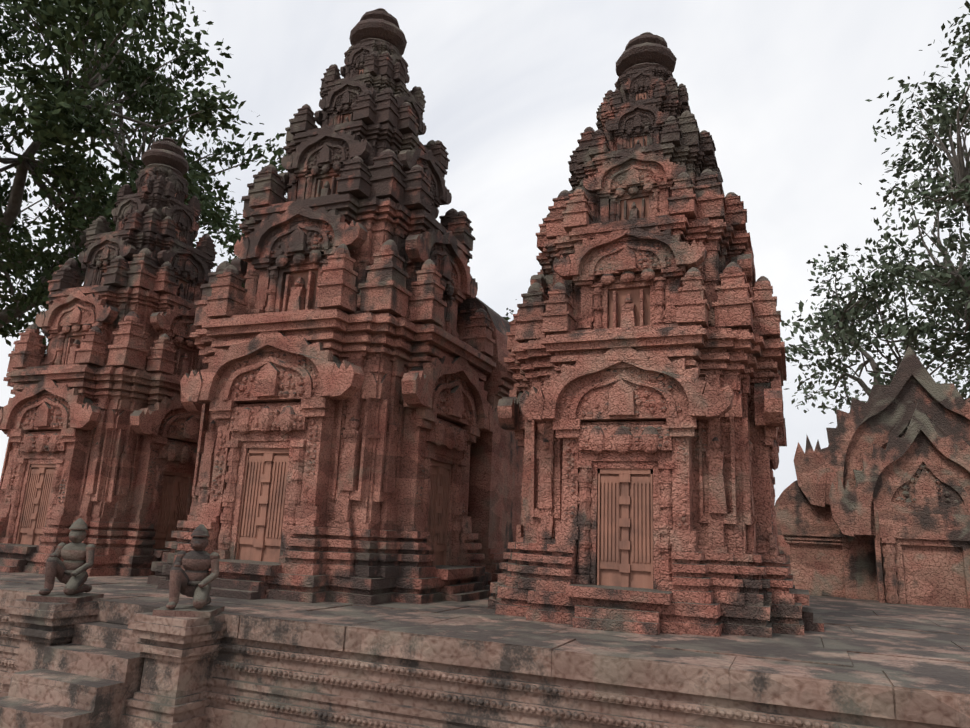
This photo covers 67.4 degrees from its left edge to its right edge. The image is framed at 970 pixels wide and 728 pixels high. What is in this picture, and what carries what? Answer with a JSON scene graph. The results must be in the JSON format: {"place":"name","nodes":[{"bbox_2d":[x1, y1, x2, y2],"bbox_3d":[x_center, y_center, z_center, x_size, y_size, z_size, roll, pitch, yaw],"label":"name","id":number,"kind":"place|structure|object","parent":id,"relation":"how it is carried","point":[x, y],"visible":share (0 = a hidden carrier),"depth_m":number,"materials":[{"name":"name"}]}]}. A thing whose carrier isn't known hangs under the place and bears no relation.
{"place":"outdoors","nodes":[
{"label":"outdoors","id":0,"kind":"place"},
{"bbox_2d":[0,0,969,505],"label":"sky","id":1,"kind":"structure","parent":0,"point":[781,89],"materials":[{"name":"white"}]},
{"label":"ground","id":2,"kind":"structure","parent":0,"visible":0},
{"bbox_2d":[0,599,226,727],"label":"stair and pedestals","id":3,"kind":"object","parent":2,"relation":"on","point":[78,666],"visible":0.85,"depth_m":6.17,"materials":[{"name":"stone"}]},
{"bbox_2d":[26,518,103,602],"bbox_3d":[-4.037,1.906,7.125,0.475,0.772,0.514,2,-13,1],"label":"guardian statue","id":4,"kind":"object","parent":3,"relation":"on","point":[77,555],"visible":1,"depth_m":7.06,"materials":[{"name":"stone"}]},
{"bbox_2d":[152,524,224,617],"bbox_3d":[-2.596,1.833,6.527,0.475,0.772,0.514,4,-13,-5],"label":"guardian statue","id":5,"kind":"object","parent":3,"relation":"on","point":[194,579],"visible":1,"depth_m":6.46,"materials":[{"name":"stone"}]},
{"bbox_2d":[0,0,286,353],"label":"tree","id":6,"kind":"object","parent":2,"relation":"on","point":[69,110],"visible":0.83,"depth_m":24.92,"materials":[{"name":"green plant"}]},
{"bbox_2d":[200,172,286,287],"bbox_3d":[-10.654,0.130,40.891,11.229,20.643,11.754,7,-14,-17],"label":"tree","id":7,"kind":"object","parent":2,"relation":"on","point":[235,237],"depth_m":38.89,"materials":[{"name":"plant"}]},
{"bbox_2d":[0,572,969,727],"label":"stone platform","id":8,"kind":"structure","parent":2,"relation":"on","point":[860,663],"depth_m":5.67,"materials":[{"name":"stone"}]},
{"bbox_2d":[0,137,216,576],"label":"tower","id":9,"kind":"structure","parent":8,"relation":"on","point":[99,426],"depth_m":10.75,"materials":[{"name":"red stone"}]},
{"bbox_2d":[147,8,497,604],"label":"tower","id":10,"kind":"structure","parent":8,"relation":"on","point":[334,393],"depth_m":8.94,"materials":[{"name":"red stone"}]},
{"bbox_2d":[487,32,823,637],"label":"tower","id":11,"kind":"structure","parent":8,"relation":"on","point":[640,412],"depth_m":7.40,"materials":[{"name":"red stone"}]},
{"bbox_2d":[503,299,516,321],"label":"tree","id":12,"kind":"object","parent":2,"relation":"on","point":[507,318],"depth_m":40.70,"materials":[{"name":"plant"}]},
{"bbox_2d":[456,297,790,584],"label":"temple hall","id":13,"kind":"structure","parent":2,"relation":"on","point":[495,491],"depth_m":10.78,"materials":[{"name":"red stone"}]},
{"bbox_2d":[775,346,969,608],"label":"library building","id":14,"kind":"structure","parent":2,"relation":"on","point":[872,501],"depth_m":12.19,"materials":[{"name":"stone"}]},
{"bbox_2d":[780,220,969,423],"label":"tree","id":15,"kind":"object","parent":2,"relation":"on","point":[839,317],"visible":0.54,"depth_m":34.54,"materials":[{"name":"green plant"}]},
{"bbox_2d":[859,1,969,347],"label":"tree","id":16,"kind":"object","parent":2,"relation":"on","point":[957,186],"visible":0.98,"depth_m":28.95,"materials":[{"name":"green plant"}]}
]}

